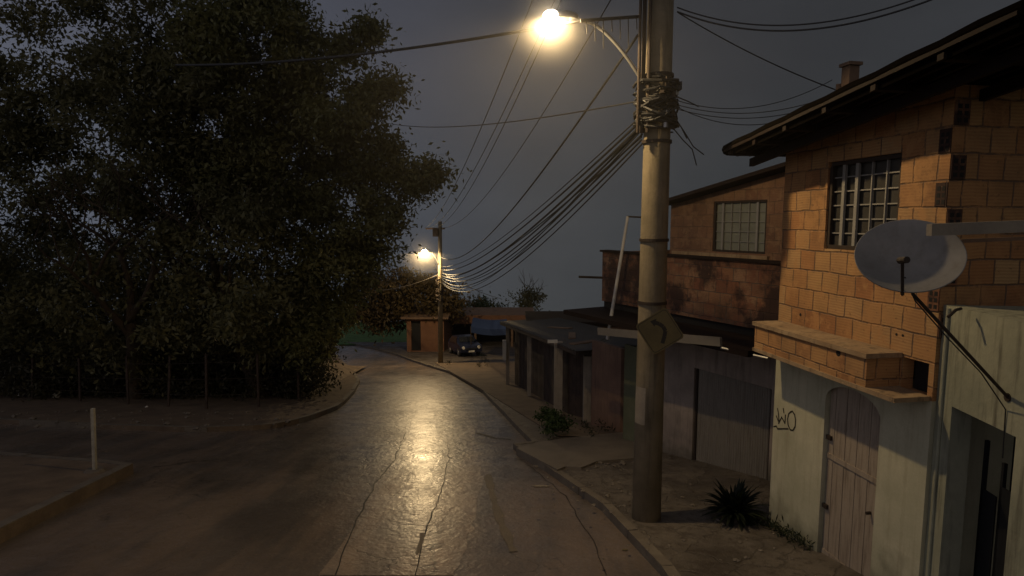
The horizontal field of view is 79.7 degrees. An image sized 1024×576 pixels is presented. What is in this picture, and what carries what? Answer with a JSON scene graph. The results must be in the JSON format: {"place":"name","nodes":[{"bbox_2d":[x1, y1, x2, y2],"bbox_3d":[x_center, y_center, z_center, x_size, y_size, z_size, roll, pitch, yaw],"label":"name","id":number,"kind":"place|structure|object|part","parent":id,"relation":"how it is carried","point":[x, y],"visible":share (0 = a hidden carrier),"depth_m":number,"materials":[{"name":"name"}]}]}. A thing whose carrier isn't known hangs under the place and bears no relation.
{"place":"outdoors","nodes":[
{"label":"outdoors","id":0,"kind":"place"},
{"bbox_2d":[0,455,133,543],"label":"verge","id":1,"kind":"structure","parent":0,"point":[26,483],"depth_m":10.32,"materials":[{"name":"grey concrete"}]},
{"bbox_2d":[84,408,106,473],"bbox_3d":[-7.581,2.846,11.081,0.375,1.376,0.375,0,6,0],"label":"marker post","id":2,"kind":"object","parent":1,"relation":"on","point":[94,468],"visible":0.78,"depth_m":11.05,"materials":[{"name":"white paint"}]},
{"bbox_2d":[0,358,359,431],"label":"verge","id":3,"kind":"structure","parent":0,"point":[154,411],"depth_m":19.22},
{"bbox_2d":[0,354,299,408],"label":"wire fence","id":4,"kind":"object","parent":3,"relation":"on","point":[169,379],"visible":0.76,"depth_m":20.03,"materials":[{"name":"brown wood"}]},
{"bbox_2d":[209,362,365,391],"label":"earth bank","id":5,"kind":"structure","parent":0,"point":[346,369],"depth_m":31.09,"materials":[{"name":"brown soil"}]},
{"bbox_2d":[0,344,660,575],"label":"road","id":6,"kind":"structure","parent":0,"point":[286,501],"depth_m":9.91,"materials":[{"name":"grey asphalt"}]},
{"bbox_2d":[0,452,132,528],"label":"kerb","id":7,"kind":"structure","parent":6,"relation":"on","point":[30,510],"depth_m":10.33,"materials":[{"name":"concrete"}]},
{"bbox_2d":[0,356,359,431],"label":"kerb","id":8,"kind":"structure","parent":6,"relation":"on","point":[72,424],"depth_m":16.90,"materials":[{"name":"concrete"}]},
{"bbox_2d":[335,432,405,574],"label":"road seam","id":9,"kind":"object","parent":6,"relation":"on","point":[361,512],"visible":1,"depth_m":9.33,"materials":[{"name":"black asphalt"}]},
{"bbox_2d":[318,385,483,574],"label":"road patch","id":10,"kind":"object","parent":6,"relation":"on","point":[392,521],"visible":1,"depth_m":10.01,"materials":[{"name":"grey asphalt"}]},
{"bbox_2d":[416,533,423,553],"bbox_3d":[-1.209,3.366,8.102,0.070,0.122,0.762,0,6,-5],"label":"crack patch","id":11,"kind":"object","parent":10,"relation":"on","point":[420,543],"visible":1,"depth_m":8.08,"materials":[{"name":"grey asphalt"}]},
{"bbox_2d":[415,445,449,574],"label":"road seam","id":12,"kind":"object","parent":10,"relation":"on","point":[431,515],"visible":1,"depth_m":9.23,"materials":[{"name":"black asphalt"}]},
{"bbox_2d":[477,433,509,439],"bbox_3d":[-0.525,3.747,15.443,1.252,0.148,0.256,6,9,43],"label":"road seam","id":13,"kind":"object","parent":6,"relation":"on","point":[491,436],"visible":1,"depth_m":15.44,"materials":[{"name":"black asphalt"}]},
{"bbox_2d":[484,474,517,551],"bbox_3d":[-0.245,3.450,9.739,0.179,0.616,3.870,-1,6,-7],"label":"road crack","id":14,"kind":"object","parent":6,"relation":"on","point":[507,535],"visible":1,"depth_m":9.23,"materials":[{"name":"grey asphalt"}]},
{"bbox_2d":[347,342,680,575],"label":"kerb","id":15,"kind":"structure","parent":6,"relation":"on","point":[658,560],"depth_m":9.57,"materials":[{"name":"concrete"}]},
{"bbox_2d":[532,485,548,486],"bbox_3d":[0.514,3.503,10.865,0.354,0.018,0.110,0,6,0],"label":"paper scrap","id":16,"kind":"object","parent":6,"relation":"on","point":[540,485],"visible":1,"depth_m":10.88,"materials":[{"name":"white paper"}]},
{"bbox_2d":[528,465,606,574],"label":"road seam","id":17,"kind":"object","parent":6,"relation":"on","point":[580,522],"visible":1,"depth_m":8.79,"materials":[{"name":"black asphalt"}]},
{"bbox_2d":[259,322,406,343],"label":"field","id":18,"kind":"structure","parent":0,"point":[361,337],"depth_m":62.97,"materials":[{"name":"green plant"}]},
{"bbox_2d":[0,0,1019,321],"label":"sky","id":19,"kind":"structure","parent":0,"point":[460,84],"materials":[{"name":"grey"}]},
{"bbox_2d":[434,362,616,436],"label":"pavement","id":20,"kind":"structure","parent":0,"point":[489,378],"depth_m":24.42,"materials":[{"name":"grey concrete"}]},
{"bbox_2d":[500,318,636,421],"bbox_3d":[1.667,3.031,21.805,2.962,4.235,11.038,-1,6,-11],"label":"shed row","id":21,"kind":"object","parent":20,"relation":"on","point":[553,366],"visible":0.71,"depth_m":20.07,"materials":[{"name":"concrete"}]},
{"bbox_2d":[547,326,572,328],"bbox_3d":[1.734,1.438,22.212,0.220,0.139,1.099,-5,8,-40],"label":"loose board","id":22,"kind":"object","parent":21,"relation":"on","point":[561,327],"visible":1,"depth_m":22.04,"materials":[{"name":"wood"}]},
{"bbox_2d":[568,332,575,338],"bbox_3d":[1.902,1.501,19.426,0.220,0.152,1.596,1,6,6],"label":"loose board","id":23,"kind":"object","parent":21,"relation":"on","point":[572,335],"visible":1,"depth_m":19.25,"materials":[{"name":"wood"}]},
{"bbox_2d":[516,432,633,470],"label":"driveway ramp","id":24,"kind":"structure","parent":0,"point":[581,452],"depth_m":12.94,"materials":[{"name":"concrete"}]},
{"bbox_2d":[350,342,863,575],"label":"pavement","id":25,"kind":"structure","parent":0,"point":[697,553],"depth_m":8.73,"materials":[{"name":"grey concrete"}]},
{"bbox_2d":[0,409,794,561],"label":"gravel","id":26,"kind":"structure","parent":25,"relation":"on","point":[622,462],"depth_m":12.04,"materials":[{"name":"grey gravel"}]},
{"bbox_2d":[424,221,444,362],"bbox_3d":[-4.952,0.551,38.709,1.492,9.463,0.640,-3,7,-25],"label":"power pole","id":27,"kind":"object","parent":25,"relation":"on","point":[437,232],"visible":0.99,"depth_m":38.62,"materials":[{"name":"concrete"}]},
{"bbox_2d":[373,275,436,290],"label":"power cable","id":28,"kind":"object","parent":27,"relation":"attached to","point":[410,284],"visible":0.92,"depth_m":42.29,"materials":[{"name":"black rubber"}]},
{"bbox_2d":[441,34,637,259],"bbox_3d":[-1.414,-2.625,23.279,0.036,4.687,30.808,-1,6,-11],"label":"power cable","id":29,"kind":"object","parent":27,"relation":"attached to","point":[605,82],"visible":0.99,"depth_m":10.80,"materials":[{"name":"black rubber"}]},
{"bbox_2d":[448,334,481,356],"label":"parked car","id":30,"kind":"object","parent":25,"relation":"on","point":[460,344],"visible":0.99,"depth_m":45.08,"materials":[{"name":"blue paint"}]},
{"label":"side window","id":31,"kind":"part","parent":30,"relation":"part of","materials":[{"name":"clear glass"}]},
{"bbox_2d":[470,317,506,355],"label":"blue canopy","id":32,"kind":"object","parent":25,"relation":"on","point":[487,327],"visible":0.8,"depth_m":44.29,"materials":[{"name":"fabric"}]},
{"bbox_2d":[450,307,533,346],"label":"garage house","id":33,"kind":"structure","parent":25,"relation":"on","point":[501,313],"depth_m":56.10,"materials":[{"name":"painted plaster"},{"name":"corrugated metal"}]},
{"bbox_2d":[532,402,577,439],"bbox_3d":[1.052,3.285,15.254,1.108,0.736,2.007,0,6,0],"label":"shrub","id":34,"kind":"object","parent":25,"relation":"on","point":[550,417],"visible":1,"depth_m":14.84,"materials":[{"name":"green plant"}]},
{"bbox_2d":[550,0,703,522],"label":"power pole","id":35,"kind":"object","parent":25,"relation":"on","point":[658,89],"visible":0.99,"depth_m":8.13,"materials":[{"name":"concrete"}]},
{"bbox_2d":[175,19,581,65],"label":"power cable","id":36,"kind":"object","parent":35,"relation":"attached to","point":[440,43],"visible":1,"depth_m":9.29,"materials":[{"name":"black rubber"}]},
{"bbox_2d":[425,0,532,227],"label":"power cable","id":37,"kind":"object","parent":35,"relation":"attached to","point":[493,97],"visible":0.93,"depth_m":13.84,"materials":[{"name":"black rubber"}]},
{"bbox_2d":[429,0,554,227],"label":"power cable","id":38,"kind":"object","parent":35,"relation":"attached to","point":[509,98],"visible":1,"depth_m":13.77,"materials":[{"name":"black rubber"}]},
{"bbox_2d":[434,0,561,227],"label":"power cable","id":39,"kind":"object","parent":35,"relation":"attached to","point":[513,104],"visible":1,"depth_m":13.94,"materials":[{"name":"black rubber"}]},
{"bbox_2d":[379,101,634,126],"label":"power cable","id":40,"kind":"object","parent":35,"relation":"attached to","point":[534,118],"visible":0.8,"depth_m":10.77,"materials":[{"name":"black rubber"}]},
{"bbox_2d":[445,0,610,227],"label":"power cable","id":41,"kind":"object","parent":35,"relation":"attached to","point":[548,104],"visible":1,"depth_m":13.66,"materials":[{"name":"black rubber"}]},
{"bbox_2d":[445,137,629,288],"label":"power cable","id":42,"kind":"object","parent":35,"relation":"attached to","point":[564,209],"visible":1,"depth_m":11.19,"materials":[{"name":"black rubber"}]},
{"bbox_2d":[445,126,634,270],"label":"power cable","id":43,"kind":"object","parent":35,"relation":"attached to","point":[601,157],"visible":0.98,"depth_m":11.49,"materials":[{"name":"black rubber"}]},
{"bbox_2d":[446,121,634,266],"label":"power cable","id":44,"kind":"object","parent":35,"relation":"attached to","point":[562,187],"visible":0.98,"depth_m":11.51,"materials":[{"name":"black rubber"}]},
{"bbox_2d":[442,127,639,274],"bbox_3d":[-1.358,-1.544,23.367,0.043,4.543,30.871,-1,6,-11],"label":"power cable","id":45,"kind":"object","parent":35,"relation":"attached to","point":[587,177],"visible":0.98,"depth_m":11.48,"materials":[{"name":"black rubber"}]},
{"bbox_2d":[442,129,639,278],"bbox_3d":[-1.348,-1.465,23.397,0.036,4.643,30.832,-1,6,-11],"label":"power cable","id":46,"kind":"object","parent":35,"relation":"attached to","point":[590,179],"visible":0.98,"depth_m":12.05,"materials":[{"name":"black rubber"}]},
{"bbox_2d":[442,131,639,280],"bbox_3d":[-1.353,-1.573,23.367,0.022,4.352,30.865,-1,6,-11],"label":"power cable","id":47,"kind":"object","parent":35,"relation":"attached to","point":[572,202],"visible":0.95,"depth_m":10.67,"materials":[{"name":"black rubber"}]},
{"bbox_2d":[442,136,641,276],"bbox_3d":[-1.348,-1.380,23.434,0.025,4.589,30.777,-1,6,-11],"label":"power cable","id":48,"kind":"object","parent":35,"relation":"attached to","point":[639,138],"visible":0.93,"depth_m":13.47,"materials":[{"name":"black rubber"}]},
{"bbox_2d":[443,139,641,285],"bbox_3d":[-1.348,-1.258,23.450,0.031,4.755,30.772,-1,6,-11],"label":"power cable","id":49,"kind":"object","parent":35,"relation":"attached to","point":[612,169],"visible":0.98,"depth_m":10.81,"materials":[{"name":"black rubber"}]},
{"bbox_2d":[442,143,642,291],"bbox_3d":[-1.348,-1.126,23.425,0.025,4.896,30.848,-1,6,-11],"label":"power cable","id":50,"kind":"object","parent":35,"relation":"attached to","point":[638,147],"visible":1,"depth_m":11.13,"materials":[{"name":"black rubber"}]},
{"bbox_2d":[442,133,642,281],"bbox_3d":[-1.348,-1.358,23.418,0.031,4.689,30.814,-1,6,-11],"label":"power cable","id":51,"kind":"object","parent":35,"relation":"attached to","point":[627,148],"visible":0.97,"depth_m":12.46,"materials":[{"name":"black rubber"}]},
{"bbox_2d":[636,308,682,353],"bbox_3d":[1.967,0.568,8.198,0.617,0.617,0.127,1,6,6],"label":"warning sign","id":52,"kind":"object","parent":35,"relation":"attached to","point":[659,330],"visible":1,"depth_m":8.14,"materials":[{"name":"yellow metal"}]},
{"bbox_2d":[679,108,766,124],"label":"power cable","id":53,"kind":"object","parent":35,"relation":"attached to","point":[722,122],"visible":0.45,"depth_m":8.01,"materials":[{"name":"black rubber"}]},
{"bbox_2d":[679,109,788,118],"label":"power cable","id":54,"kind":"object","parent":35,"relation":"attached to","point":[736,118],"visible":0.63,"depth_m":8.09,"materials":[{"name":"black rubber"}]},
{"bbox_2d":[680,103,807,113],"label":"power cable","id":55,"kind":"object","parent":35,"relation":"attached to","point":[743,113],"visible":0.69,"depth_m":7.83,"materials":[{"name":"black rubber"}]},
{"bbox_2d":[679,80,831,108],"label":"power cable","id":56,"kind":"object","parent":35,"relation":"attached to","point":[755,106],"visible":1,"depth_m":8.15,"materials":[{"name":"black rubber"}]},
{"bbox_2d":[678,13,834,89],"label":"power cable","id":57,"kind":"object","parent":35,"relation":"attached to","point":[756,55],"visible":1,"depth_m":7.98,"materials":[{"name":"black rubber"}]},
{"bbox_2d":[677,0,913,25],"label":"power cable","id":58,"kind":"object","parent":35,"relation":"attached to","point":[796,24],"visible":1,"depth_m":7.08,"materials":[{"name":"black rubber"}]},
{"bbox_2d":[677,0,931,31],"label":"power cable","id":59,"kind":"object","parent":35,"relation":"attached to","point":[912,6],"visible":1,"depth_m":6.98,"materials":[{"name":"black rubber"}]},
{"bbox_2d":[446,346,815,550],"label":"weeds","id":60,"kind":"object","parent":25,"relation":"on","point":[774,526],"visible":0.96,"depth_m":8.13,"materials":[{"name":"green plant"}]},
{"bbox_2d":[698,478,770,531],"bbox_3d":[3.167,3.023,8.634,1.073,0.669,1.058,0,6,0],"label":"agave plant","id":61,"kind":"object","parent":25,"relation":"on","point":[733,505],"visible":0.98,"depth_m":8.56,"materials":[{"name":"green plant"}]},
{"bbox_2d":[926,220,1023,242],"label":"timber beam","id":62,"kind":"structure","parent":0,"point":[967,228],"depth_m":4.36,"materials":[{"name":"grey wood"}]},
{"bbox_3d":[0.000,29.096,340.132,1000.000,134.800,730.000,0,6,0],"label":"ground","id":63,"kind":"structure","parent":0,"visible":0},
{"bbox_2d":[0,0,174,383],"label":"broadleaf tree","id":64,"kind":"object","parent":63,"relation":"on","point":[46,294],"visible":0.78,"depth_m":20.74,"materials":[{"name":"green plant"}]},
{"bbox_2d":[6,0,333,399],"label":"broadleaf tree","id":65,"kind":"object","parent":63,"relation":"on","point":[146,93],"visible":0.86,"depth_m":19.35,"materials":[{"name":"green plant"}]},
{"bbox_2d":[0,212,354,401],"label":"undergrowth","id":66,"kind":"object","parent":63,"relation":"on","point":[219,374],"visible":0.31,"depth_m":22.23,"materials":[{"name":"green plant"}]},
{"bbox_2d":[97,0,471,397],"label":"broadleaf tree","id":67,"kind":"object","parent":63,"relation":"on","point":[299,106],"visible":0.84,"depth_m":20.20,"materials":[{"name":"green plant"}]},
{"bbox_2d":[251,291,509,320],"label":"treeline","id":68,"kind":"object","parent":63,"relation":"on","point":[493,299],"visible":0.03,"depth_m":90.88,"materials":[{"name":"green plant"}]},
{"bbox_2d":[341,264,480,345],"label":"tree","id":69,"kind":"object","parent":63,"relation":"on","point":[395,304],"visible":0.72,"depth_m":48.99,"materials":[{"name":"green plant"}]},
{"bbox_2d":[400,303,451,351],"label":"corner house","id":70,"kind":"structure","parent":63,"relation":"on","point":[422,335],"depth_m":48.27,"materials":[{"name":"orange paint"}]},
{"bbox_2d":[411,321,420,350],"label":"dark door","id":71,"kind":"structure","parent":70,"relation":"in","point":[415,325],"depth_m":48.49,"materials":[{"name":"black paint"}]},
{"bbox_2d":[460,293,508,306],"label":"tree","id":72,"kind":"object","parent":63,"relation":"on","point":[479,303],"visible":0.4,"depth_m":75.34,"materials":[{"name":"green plant"}]},
{"bbox_2d":[500,270,549,310],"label":"tree","id":73,"kind":"object","parent":63,"relation":"on","point":[530,297],"visible":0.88,"depth_m":80.00,"materials":[{"name":"green plant"}]},
{"bbox_2d":[525,311,628,329],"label":"house","id":74,"kind":"structure","parent":63,"relation":"on","point":[533,315],"depth_m":27.15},
{"bbox_2d":[591,336,624,431],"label":"red shack","id":75,"kind":"structure","parent":63,"relation":"on","point":[607,395],"depth_m":15.56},
{"bbox_2d":[563,162,785,480],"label":"terraced house","id":76,"kind":"structure","parent":63,"relation":"on","point":[723,269],"depth_m":11.88,"materials":[{"name":"brown brick"}]},
{"bbox_2d":[579,276,602,278],"bbox_3d":[1.936,-0.254,14.608,0.694,0.074,0.058,1,6,8],"label":"metal rod","id":77,"kind":"object","parent":76,"relation":"attached to","point":[597,277],"visible":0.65,"depth_m":14.59,"materials":[{"name":"metal"}]},
{"bbox_2d":[606,216,640,339],"bbox_3d":[2.478,-0.209,13.255,0.863,2.687,0.080,0,6,0],"label":"antenna mast","id":78,"kind":"object","parent":76,"relation":"on","point":[618,272],"visible":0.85,"depth_m":13.21,"materials":[{"name":"grey metal"}]},
{"bbox_2d":[713,200,766,253],"bbox_3d":[4.495,-1.208,12.094,0.061,1.028,1.303,-3,7,-29],"label":"window","id":79,"kind":"structure","parent":76,"relation":"in","point":[739,226],"depth_m":12.09,"materials":[{"name":"metal"}]},
{"bbox_2d":[722,0,1023,575],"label":"brick house","id":80,"kind":"structure","parent":63,"relation":"on","point":[933,132],"depth_m":6.27,"materials":[{"name":"orange brick"}]},
{"bbox_2d":[822,387,879,575],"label":"door","id":81,"kind":"structure","parent":80,"relation":"in","point":[854,427],"depth_m":6.95,"materials":[{"name":"wood"}]},
{"bbox_2d":[826,153,901,249],"bbox_3d":[3.830,-0.907,6.669,0.061,0.996,1.073,-1,6,-10],"label":"window","id":82,"kind":"structure","parent":80,"relation":"in","point":[866,194],"depth_m":6.73,"materials":[{"name":"metal"}]},
{"bbox_2d":[923,305,1023,575],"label":"grey house","id":83,"kind":"structure","parent":63,"relation":"on","point":[990,339],"depth_m":5.43,"materials":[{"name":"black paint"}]},
{"bbox_2d":[854,219,1010,457],"bbox_3d":[3.268,0.441,4.591,1.333,1.901,0.579,0,6,0],"label":"satellite dish","id":84,"kind":"object","parent":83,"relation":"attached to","point":[903,256],"visible":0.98,"depth_m":4.60,"materials":[{"name":"grey paint"}]},
{"bbox_2d":[973,440,1010,575],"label":"door","id":85,"kind":"structure","parent":83,"relation":"in","point":[988,501],"depth_m":5.47,"materials":[{"name":"black paint"}]},
{"bbox_2d":[1009,436,1015,490],"bbox_3d":[4.593,2.580,5.263,0.050,3.134,0.999,1,6,5],"label":"doorway back","id":86,"kind":"structure","parent":83,"relation":"in","point":[1014,436],"depth_m":5.65,"materials":[{"name":"black paint"}]}
]}

